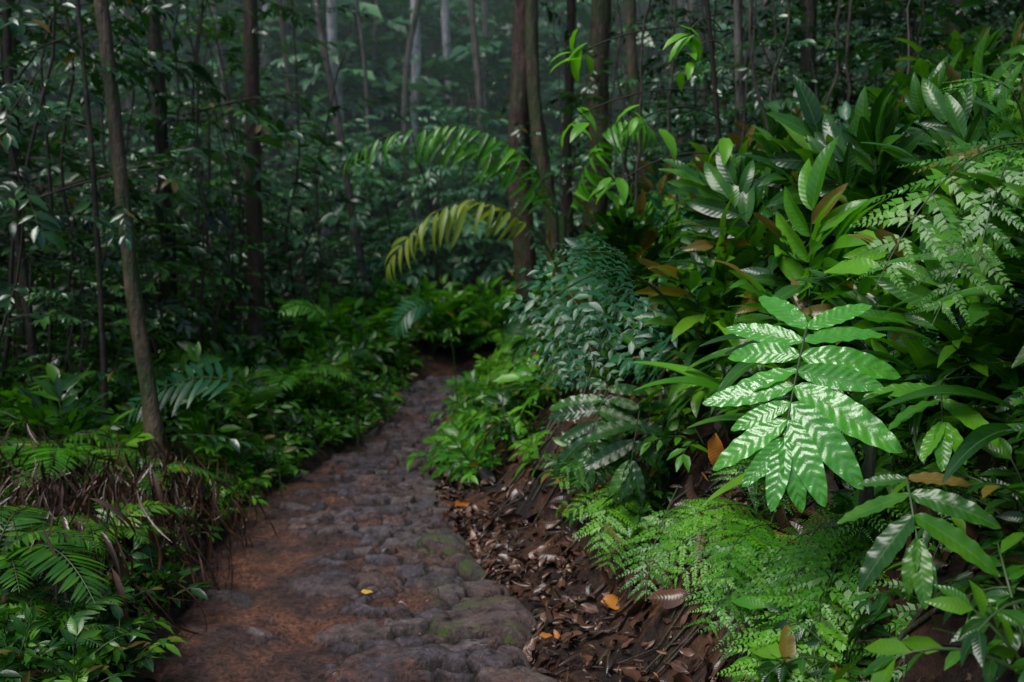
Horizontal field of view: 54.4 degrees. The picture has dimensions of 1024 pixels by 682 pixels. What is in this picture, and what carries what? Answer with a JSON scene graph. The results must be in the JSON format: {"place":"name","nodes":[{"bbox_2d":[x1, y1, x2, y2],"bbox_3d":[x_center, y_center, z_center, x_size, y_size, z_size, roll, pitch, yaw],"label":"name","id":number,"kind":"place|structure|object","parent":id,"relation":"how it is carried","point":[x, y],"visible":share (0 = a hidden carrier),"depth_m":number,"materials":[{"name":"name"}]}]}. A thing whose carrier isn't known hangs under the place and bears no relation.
{"place":"outdoors","nodes":[
{"label":"outdoors","id":0,"kind":"place"},
{"bbox_2d":[0,407,145,453],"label":"trailside fern","id":1,"kind":"object","parent":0,"point":[79,437],"visible":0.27,"depth_m":5.24,"materials":[{"name":"green plant"}]},
{"bbox_2d":[47,500,194,551],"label":"trailside fern","id":2,"kind":"object","parent":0,"point":[129,507],"visible":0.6,"depth_m":4.03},
{"bbox_2d":[69,448,222,500],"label":"trailside fern","id":3,"kind":"object","parent":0,"point":[175,468],"visible":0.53,"depth_m":4.84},
{"bbox_2d":[0,0,1023,681],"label":"forest ground","id":4,"kind":"structure","parent":0,"point":[656,626],"depth_m":4.10,"materials":[{"name":"soil"}]},
{"bbox_2d":[0,505,111,603],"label":"trailside fern","id":5,"kind":"object","parent":4,"relation":"on","point":[15,551],"visible":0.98,"depth_m":3.43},
{"bbox_2d":[0,22,148,203],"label":"rainforest tree","id":6,"kind":"object","parent":4,"relation":"on","point":[138,156],"visible":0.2,"depth_m":8.80,"materials":[{"name":"green plant"}]},
{"bbox_2d":[0,0,187,382],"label":"rainforest tree","id":7,"kind":"object","parent":4,"relation":"on","point":[20,327],"visible":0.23,"depth_m":7.51,"materials":[{"name":"green plant"}]},
{"bbox_2d":[0,0,213,398],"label":"rainforest tree","id":8,"kind":"object","parent":4,"relation":"on","point":[7,138],"visible":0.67,"depth_m":6.12,"materials":[{"name":"green plant"}]},
{"bbox_2d":[0,441,235,681],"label":"trailside fern","id":9,"kind":"object","parent":4,"relation":"on","point":[62,604],"depth_m":3.52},
{"bbox_2d":[109,2,127,154],"bbox_3d":[-6.036,-5.996,15.716,1.645,6.361,2.832,-3,7,-26],"label":"rainforest tree","id":10,"kind":"object","parent":4,"relation":"on","point":[124,104],"visible":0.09,"depth_m":15.53,"materials":[{"name":"brown plant"}]},
{"bbox_2d":[109,2,139,167],"bbox_3d":[-5.901,-5.558,13.907,2.034,8.105,2.159,2,6,20],"label":"rainforest tree","id":11,"kind":"object","parent":4,"relation":"on","point":[127,11],"visible":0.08,"depth_m":14.07,"materials":[{"name":"brown plant"}]},
{"bbox_2d":[116,10,140,257],"bbox_3d":[-5.331,-4.472,12.547,2.544,8.107,3.016,-3,7,-24],"label":"rainforest tree","id":12,"kind":"object","parent":4,"relation":"on","point":[128,105],"visible":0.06,"depth_m":12.72,"materials":[{"name":"brown plant"}]},
{"bbox_2d":[0,417,277,640],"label":"dead fern thatch","id":13,"kind":"object","parent":4,"relation":"on","point":[51,493],"visible":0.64,"depth_m":4.31,"materials":[{"name":"brown plant"}]},
{"bbox_2d":[23,0,262,473],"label":"rainforest tree","id":14,"kind":"object","parent":4,"relation":"on","point":[152,421],"visible":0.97,"depth_m":5.35,"materials":[{"name":"brown plant"}]},
{"bbox_2d":[127,0,185,306],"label":"rainforest tree","id":15,"kind":"object","parent":4,"relation":"on","point":[164,19],"visible":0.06,"depth_m":11.67,"materials":[{"name":"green plant"}]},
{"bbox_2d":[0,0,328,447],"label":"rainforest tree","id":16,"kind":"object","parent":4,"relation":"on","point":[250,160],"visible":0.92,"depth_m":5.77,"materials":[{"name":"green plant"}]},
{"bbox_2d":[56,2,335,364],"bbox_3d":[-3.282,-3.193,8.616,2.502,7.450,2.665,-5,8,-42],"label":"rainforest tree","id":17,"kind":"object","parent":4,"relation":"on","point":[154,43],"visible":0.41,"depth_m":8.77,"materials":[{"name":"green plant"}]},
{"bbox_2d":[119,357,281,496],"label":"fern frond plant","id":18,"kind":"object","parent":4,"relation":"on","point":[199,387],"visible":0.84,"depth_m":5.59,"materials":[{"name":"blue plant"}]},
{"bbox_2d":[0,0,415,400],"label":"sapling thicket foliage","id":19,"kind":"object","parent":4,"relation":"on","point":[48,281],"visible":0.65,"depth_m":8.10,"materials":[{"name":"green plant"}]},
{"bbox_2d":[0,265,417,681],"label":"trailside undergrowth foliage","id":20,"kind":"object","parent":4,"relation":"on","point":[83,664],"visible":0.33,"depth_m":5.72,"materials":[{"name":"green plant"}]},
{"bbox_2d":[1,366,170,416],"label":"trailside fern","id":21,"kind":"object","parent":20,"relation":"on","point":[44,377],"visible":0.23,"depth_m":6.18,"materials":[{"name":"green plant"}]},
{"bbox_2d":[210,0,239,319],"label":"rainforest tree","id":22,"kind":"object","parent":4,"relation":"on","point":[214,9],"visible":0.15,"depth_m":12.72,"materials":[{"name":"brown plant"}]},
{"bbox_2d":[207,0,288,358],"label":"rainforest tree","id":23,"kind":"object","parent":4,"relation":"on","point":[254,220],"visible":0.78,"depth_m":9.09,"materials":[{"name":"brown plant"}]},
{"bbox_2d":[261,0,273,188],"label":"rainforest tree","id":24,"kind":"object","parent":4,"relation":"on","point":[265,61],"visible":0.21,"depth_m":15.62,"materials":[{"name":"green plant"}]},
{"bbox_2d":[264,0,306,282],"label":"rainforest tree","id":25,"kind":"object","parent":4,"relation":"on","point":[286,62],"visible":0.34,"depth_m":13.66,"materials":[{"name":"brown plant"}]},
{"bbox_2d":[0,264,576,524],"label":"trailside bright foliage","id":26,"kind":"object","parent":4,"relation":"on","point":[473,315],"visible":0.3,"depth_m":9.39,"materials":[{"name":"green plant"}]},
{"bbox_2d":[156,375,274,411],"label":"trailside fern","id":27,"kind":"object","parent":26,"relation":"on","point":[232,397],"visible":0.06,"depth_m":6.55,"materials":[{"name":"green plant"}]},
{"bbox_2d":[282,0,309,208],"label":"rainforest tree","id":28,"kind":"object","parent":4,"relation":"on","point":[287,32],"visible":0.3,"depth_m":15.40,"materials":[{"name":"brown plant"}]},
{"bbox_2d":[247,363,363,396],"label":"trailside fern","id":29,"kind":"object","parent":4,"relation":"on","point":[275,380],"visible":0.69,"depth_m":7.35,"materials":[{"name":"green plant"}]},
{"bbox_2d":[277,298,358,455],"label":"leafy sprig","id":30,"kind":"object","parent":4,"relation":"on","point":[313,315],"visible":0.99,"depth_m":6.52,"materials":[{"name":"green plant"}]},
{"bbox_2d":[320,0,344,255],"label":"rainforest tree","id":31,"kind":"object","parent":4,"relation":"on","point":[332,36],"visible":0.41,"depth_m":14.60,"materials":[{"name":"grey plant"}]},
{"bbox_2d":[305,0,374,315],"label":"rainforest tree","id":32,"kind":"object","parent":4,"relation":"on","point":[362,269],"visible":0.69,"depth_m":10.93,"materials":[{"name":"brown plant"}]},
{"bbox_2d":[154,375,559,681],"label":"stone footpath","id":33,"kind":"structure","parent":4,"relation":"on","point":[272,614],"depth_m":4.22,"materials":[{"name":"stone"},{"name":"soil"},{"name":"moss"}]},
{"bbox_2d":[361,589,372,593],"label":"fallen yellow leaf","id":34,"kind":"object","parent":33,"relation":"on","point":[364,591],"visible":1,"depth_m":4.09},
{"bbox_2d":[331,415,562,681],"bbox_3d":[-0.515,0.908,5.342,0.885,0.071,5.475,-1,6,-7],"label":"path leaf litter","id":35,"kind":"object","parent":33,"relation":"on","point":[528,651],"visible":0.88,"depth_m":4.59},
{"bbox_2d":[354,0,380,229],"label":"rainforest tree","id":36,"kind":"object","parent":4,"relation":"on","point":[374,55],"visible":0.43,"depth_m":15.13,"materials":[{"name":"brown plant"}]},
{"bbox_2d":[355,0,391,284],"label":"rainforest tree","id":37,"kind":"object","parent":4,"relation":"on","point":[364,67],"visible":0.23,"depth_m":12.91,"materials":[{"name":"brown plant"}]},
{"bbox_2d":[390,0,422,298],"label":"rainforest tree","id":38,"kind":"object","parent":4,"relation":"on","point":[408,52],"visible":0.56,"depth_m":13.17,"materials":[{"name":"brown plant"}]},
{"bbox_2d":[409,0,423,264],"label":"rainforest tree","id":39,"kind":"object","parent":4,"relation":"on","point":[416,70],"visible":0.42,"depth_m":14.62,"materials":[{"name":"brown plant"}]},
{"bbox_2d":[385,294,457,407],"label":"fern frond plant","id":40,"kind":"object","parent":4,"relation":"on","point":[414,314],"visible":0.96,"depth_m":7.94,"materials":[{"name":"green plant"}]},
{"bbox_2d":[435,0,465,207],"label":"distant rainforest tree","id":41,"kind":"object","parent":4,"relation":"on","point":[445,28],"visible":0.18,"depth_m":15.42,"materials":[{"name":"grey plant"}]},
{"bbox_2d":[0,0,917,374],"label":"trunks","id":42,"kind":"object","parent":4,"relation":"on","point":[634,188],"visible":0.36,"depth_m":7.20,"materials":[{"name":"brown plant"}]},
{"bbox_2d":[455,500,469,507],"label":"fallen orange leaf","id":43,"kind":"object","parent":4,"relation":"on","point":[461,503],"visible":0.96,"depth_m":5.37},
{"bbox_2d":[459,1,473,141],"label":"rainforest tree","id":44,"kind":"object","parent":4,"relation":"on","point":[462,22],"visible":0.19,"depth_m":16.08,"materials":[{"name":"brown plant"}]},
{"bbox_2d":[385,200,561,285],"bbox_3d":[-0.184,-0.377,6.739,1.387,1.142,0.359,-3,7,-24],"label":"arching palm","id":45,"kind":"object","parent":4,"relation":"on","point":[462,209],"visible":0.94,"depth_m":6.52,"materials":[{"name":"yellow plant"}]},
{"bbox_2d":[468,0,506,283],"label":"rainforest tree","id":46,"kind":"object","parent":4,"relation":"on","point":[485,14],"visible":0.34,"depth_m":14.60,"materials":[{"name":"brown plant"}]},
{"bbox_2d":[468,0,513,290],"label":"rainforest tree","id":47,"kind":"object","parent":4,"relation":"on","point":[475,52],"visible":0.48,"depth_m":13.16,"materials":[{"name":"brown plant"}]},
{"bbox_2d":[343,119,656,295],"bbox_3d":[-0.098,-0.616,6.928,2.094,1.780,0.752,0,6,0],"label":"arching palm","id":48,"kind":"object","parent":4,"relation":"on","point":[496,166],"visible":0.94,"depth_m":6.87,"materials":[{"name":"green plant"}]},
{"bbox_2d":[0,0,1019,327],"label":"distant forest foliage","id":49,"kind":"object","parent":4,"relation":"on","point":[392,44],"visible":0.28,"depth_m":14.27,"materials":[{"name":"green plant"}]},
{"bbox_2d":[481,0,569,333],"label":"rainforest tree","id":50,"kind":"object","parent":4,"relation":"on","point":[524,240],"visible":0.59,"depth_m":9.38,"materials":[{"name":"brown plant"}]},
{"bbox_2d":[49,345,1023,681],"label":"leaf litter","id":51,"kind":"object","parent":4,"relation":"on","point":[671,597],"visible":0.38,"depth_m":3.82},
{"bbox_2d":[500,0,582,285],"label":"rainforest tree","id":52,"kind":"object","parent":4,"relation":"on","point":[538,135],"visible":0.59,"depth_m":9.12,"materials":[{"name":"brown plant"}]},
{"bbox_2d":[540,632,551,637],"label":"fallen orange leaf","id":53,"kind":"object","parent":4,"relation":"on","point":[544,635],"visible":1,"depth_m":3.64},
{"bbox_2d":[540,0,583,260],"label":"rainforest tree","id":54,"kind":"object","parent":4,"relation":"on","point":[569,87],"visible":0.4,"depth_m":9.70,"materials":[{"name":"brown plant"}]},
{"bbox_2d":[545,451,618,493],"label":"foot fern","id":55,"kind":"object","parent":4,"relation":"on","point":[599,469],"visible":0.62,"depth_m":4.08,"materials":[{"name":"green plant"}]},
{"bbox_2d":[494,236,700,402],"bbox_3d":[0.508,0.034,3.987,1.144,0.903,0.530,-2,6,-20],"label":"compound leaf shrub","id":56,"kind":"object","parent":4,"relation":"on","point":[590,307],"visible":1,"depth_m":3.83,"materials":[{"name":"green plant"}]},
{"bbox_2d":[566,0,628,241],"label":"rainforest tree","id":57,"kind":"object","parent":4,"relation":"on","point":[600,18],"visible":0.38,"depth_m":9.30,"materials":[{"name":"brown plant"}]},
{"bbox_2d":[600,594,619,609],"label":"fallen orange leaf","id":58,"kind":"object","parent":4,"relation":"on","point":[611,600],"visible":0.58,"depth_m":3.75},
{"bbox_2d":[565,476,662,571],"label":"foot fern","id":59,"kind":"object","parent":4,"relation":"on","point":[614,523],"visible":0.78,"depth_m":3.85,"materials":[{"name":"green plant"}]},
{"bbox_2d":[548,377,680,505],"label":"pinnate palm plant","id":60,"kind":"object","parent":4,"relation":"on","point":[628,472],"visible":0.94,"depth_m":4.06,"materials":[{"name":"green plant"}]},
{"bbox_2d":[505,411,729,676],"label":"orange leaf litter","id":61,"kind":"object","parent":4,"relation":"on","point":[556,634],"visible":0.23,"depth_m":3.84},
{"bbox_2d":[606,0,652,210],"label":"rainforest tree","id":62,"kind":"object","parent":4,"relation":"on","point":[631,40],"visible":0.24,"depth_m":8.58,"materials":[{"name":"brown plant"}]},
{"bbox_2d":[548,0,738,209],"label":"understorey sapling","id":63,"kind":"object","parent":4,"relation":"on","point":[633,127],"visible":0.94,"depth_m":4.60,"materials":[{"name":"green plant"}]},
{"bbox_2d":[646,0,654,95],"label":"distant rainforest tree","id":64,"kind":"object","parent":4,"relation":"on","point":[652,2],"visible":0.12,"depth_m":20.83,"materials":[{"name":"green plant"}]},
{"bbox_2d":[613,485,732,601],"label":"foot fern","id":65,"kind":"object","parent":4,"relation":"on","point":[651,533],"visible":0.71,"depth_m":3.55,"materials":[{"name":"green plant"}]},
{"bbox_2d":[676,0,685,103],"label":"distant rainforest tree","id":66,"kind":"object","parent":4,"relation":"on","point":[680,3],"visible":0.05,"depth_m":19.32,"materials":[{"name":"brown plant"}]},
{"bbox_2d":[684,0,698,136],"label":"distant rainforest tree","id":67,"kind":"object","parent":4,"relation":"on","point":[686,8],"visible":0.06,"depth_m":16.54,"materials":[{"name":"brown plant"}]},
{"bbox_2d":[687,0,708,144],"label":"rainforest tree","id":68,"kind":"object","parent":4,"relation":"on","point":[702,36],"visible":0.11,"depth_m":12.21,"materials":[{"name":"brown plant"}]},
{"bbox_2d":[635,190,767,337],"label":"ginger plant","id":69,"kind":"object","parent":4,"relation":"on","point":[720,272],"visible":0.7,"depth_m":4.19,"materials":[{"name":"green plant"}]},
{"bbox_2d":[405,94,1023,681],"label":"bank fern foliage","id":70,"kind":"object","parent":4,"relation":"on","point":[465,450],"visible":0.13,"depth_m":3.25,"materials":[{"name":"green plant"}]},
{"bbox_2d":[708,433,723,465],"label":"fallen orange leaf","id":71,"kind":"object","parent":4,"relation":"on","point":[715,448],"visible":0.66,"depth_m":2.96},
{"bbox_2d":[656,494,783,604],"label":"foot fern","id":72,"kind":"object","parent":4,"relation":"on","point":[696,546],"visible":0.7,"depth_m":3.19,"materials":[{"name":"green plant"}]},
{"bbox_2d":[634,294,813,508],"bbox_3d":[0.922,0.162,3.664,0.865,0.669,0.921,-5,8,-41],"label":"strap leaf plant","id":73,"kind":"object","parent":4,"relation":"on","point":[693,376],"visible":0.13,"depth_m":3.65,"materials":[{"name":"green plant"}]},
{"bbox_2d":[705,0,745,155],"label":"rainforest tree","id":74,"kind":"object","parent":4,"relation":"on","point":[739,74],"visible":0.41,"depth_m":7.31,"materials":[{"name":"brown plant"}]},
{"bbox_2d":[724,10,733,81],"bbox_3d":[4.347,-9.157,20.160,4.878,9.211,3.722,1,6,13],"label":"distant rainforest tree","id":75,"kind":"object","parent":4,"relation":"on","point":[732,18],"visible":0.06,"depth_m":20.27,"materials":[{"name":"brown plant"}]},
{"bbox_2d":[444,346,1020,681],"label":"foliage","id":76,"kind":"object","parent":4,"relation":"on","point":[917,620],"visible":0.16,"depth_m":3.60,"materials":[{"name":"green plant"}]},
{"bbox_2d":[461,26,1023,681],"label":"bank undergrowth foliage","id":77,"kind":"object","parent":4,"relation":"on","point":[971,636],"visible":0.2,"depth_m":2.69,"materials":[{"name":"green plant"}]},
{"bbox_2d":[681,510,810,659],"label":"foot fern","id":78,"kind":"object","parent":4,"relation":"on","point":[745,555],"visible":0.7,"depth_m":2.88,"materials":[{"name":"green plant"}]},
{"bbox_2d":[708,452,796,514],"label":"foot fern","id":79,"kind":"object","parent":4,"relation":"on","point":[756,490],"visible":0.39,"depth_m":3.16,"materials":[{"name":"green plant"}]},
{"bbox_2d":[495,62,1023,414],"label":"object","id":80,"kind":"object","parent":4,"relation":"on","point":[844,112],"visible":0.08,"depth_m":5.19,"materials":[{"name":"green plant"}]},
{"bbox_2d":[747,0,772,105],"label":"rainforest tree","id":81,"kind":"object","parent":4,"relation":"on","point":[770,55],"visible":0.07,"depth_m":13.57,"materials":[{"name":"brown plant"}]},
{"bbox_2d":[532,276,1001,597],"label":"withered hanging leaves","id":82,"kind":"object","parent":4,"relation":"on","point":[986,461],"visible":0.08,"depth_m":3.05,"materials":[{"name":"brown plant"}]},
{"bbox_2d":[541,0,1023,265],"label":"hillside thicket foliage","id":83,"kind":"object","parent":4,"relation":"on","point":[932,43],"visible":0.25,"depth_m":8.42,"materials":[{"name":"green plant"}]},
{"bbox_2d":[544,11,1023,441],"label":"bank ginger foliage","id":84,"kind":"object","parent":4,"relation":"on","point":[931,106],"visible":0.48,"depth_m":4.02,"materials":[{"name":"green plant"}]},
{"bbox_2d":[717,537,863,681],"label":"foot fern","id":85,"kind":"object","parent":4,"relation":"on","point":[839,640],"visible":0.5,"depth_m":2.51,"materials":[{"name":"green plant"}]},
{"bbox_2d":[687,409,900,502],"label":"strap leaf plant","id":86,"kind":"object","parent":4,"relation":"on","point":[735,482],"visible":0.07,"depth_m":3.15,"materials":[{"name":"green plant"}]},
{"bbox_2d":[772,0,816,93],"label":"rainforest tree","id":87,"kind":"object","parent":4,"relation":"on","point":[804,54],"visible":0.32,"depth_m":8.33,"materials":[{"name":"brown plant"}]},
{"bbox_2d":[712,136,887,322],"bbox_3d":[1.089,-0.323,3.695,0.642,0.889,0.545,4,7,32],"label":"ginger plant","id":88,"kind":"object","parent":4,"relation":"on","point":[810,185],"visible":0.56,"depth_m":3.75,"materials":[{"name":"green plant"}]},
{"bbox_2d":[702,295,902,512],"bbox_3d":[0.779,0.177,2.708,0.492,0.586,0.702,2,6,14],"label":"pinnate palm plant","id":89,"kind":"object","parent":4,"relation":"on","point":[823,413],"visible":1,"depth_m":2.50,"materials":[{"name":"green plant"}]},
{"bbox_2d":[684,236,925,413],"bbox_3d":[1.186,-0.089,3.595,1.123,0.612,0.996,0,6,0],"label":"strap leaf plant","id":90,"kind":"object","parent":4,"relation":"on","point":[737,371],"visible":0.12,"depth_m":3.41,"materials":[{"name":"green plant"}]},
{"bbox_2d":[739,511,893,661],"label":"foot fern","id":91,"kind":"object","parent":4,"relation":"on","point":[817,571],"visible":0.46,"depth_m":2.57,"materials":[{"name":"green plant"}]},
{"bbox_2d":[731,74,935,247],"bbox_3d":[1.330,-0.673,4.082,0.600,0.866,0.744,-5,8,-40],"label":"ginger plant","id":92,"kind":"object","parent":4,"relation":"on","point":[811,108],"visible":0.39,"depth_m":4.05,"materials":[{"name":"green plant"}]},
{"bbox_2d":[858,444,877,505],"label":"broken stem","id":93,"kind":"object","parent":4,"relation":"on","point":[868,472],"visible":0.52,"depth_m":2.50,"materials":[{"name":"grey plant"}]},
{"bbox_2d":[802,151,971,309],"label":"ginger plant","id":94,"kind":"object","parent":4,"relation":"on","point":[926,214],"visible":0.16,"depth_m":3.19,"materials":[{"name":"green plant"}]},
{"bbox_2d":[790,269,1013,443],"bbox_3d":[1.203,0.027,2.901,1.035,0.447,1.014,6,8,42],"label":"strap leaf plant","id":95,"kind":"object","parent":4,"relation":"on","point":[831,283],"visible":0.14,"depth_m":3.05,"materials":[{"name":"green plant"}]},
{"bbox_2d":[830,504,983,681],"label":"foot fern","id":96,"kind":"object","parent":4,"relation":"on","point":[900,621],"visible":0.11,"depth_m":2.34,"materials":[{"name":"green plant"}]},
{"bbox_2d":[817,128,1021,276],"bbox_3d":[1.673,-0.466,3.857,1.080,0.795,1.173,0,6,0],"label":"strap leaf plant","id":97,"kind":"object","parent":4,"relation":"on","point":[910,238],"visible":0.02,"depth_m":3.79,"materials":[{"name":"green plant"}]},
{"bbox_2d":[861,135,998,211],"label":"ginger plant","id":98,"kind":"object","parent":4,"relation":"on","point":[904,157],"visible":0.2,"depth_m":3.26,"materials":[{"name":"green plant"}]},
{"bbox_2d":[837,472,1023,681],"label":"pinnate palm plant","id":99,"kind":"object","parent":4,"relation":"on","point":[918,573],"visible":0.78,"depth_m":2.08,"materials":[{"name":"green plant"}]},
{"bbox_2d":[863,379,999,471],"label":"pinnate palm plant","id":100,"kind":"object","parent":4,"relation":"on","point":[941,439],"visible":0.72,"depth_m":2.31,"materials":[{"name":"green plant"}]},
{"bbox_2d":[845,56,1023,329],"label":"lace fern","id":101,"kind":"object","parent":4,"relation":"on","point":[982,215],"visible":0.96,"depth_m":2.25,"materials":[{"name":"green plant"}]},
{"bbox_2d":[872,185,1023,407],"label":"ginger plant","id":102,"kind":"object","parent":4,"relation":"on","point":[917,293],"visible":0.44,"depth_m":2.75,"materials":[{"name":"green plant"}]},
{"bbox_2d":[877,347,1023,483],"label":"strap leaf plant","id":103,"kind":"object","parent":4,"relation":"on","point":[974,441],"visible":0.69,"depth_m":2.31,"materials":[{"name":"green plant"}]},
{"bbox_2d":[881,253,1023,317],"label":"strap leaf plant","id":104,"kind":"object","parent":4,"relation":"on","point":[981,293],"visible":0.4,"depth_m":2.57,"materials":[{"name":"green plant"}]},
{"bbox_2d":[946,0,967,71],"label":"rainforest tree","id":105,"kind":"object","parent":4,"relation":"on","point":[960,30],"visible":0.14,"depth_m":7.92,"materials":[{"name":"green plant"}]}
]}

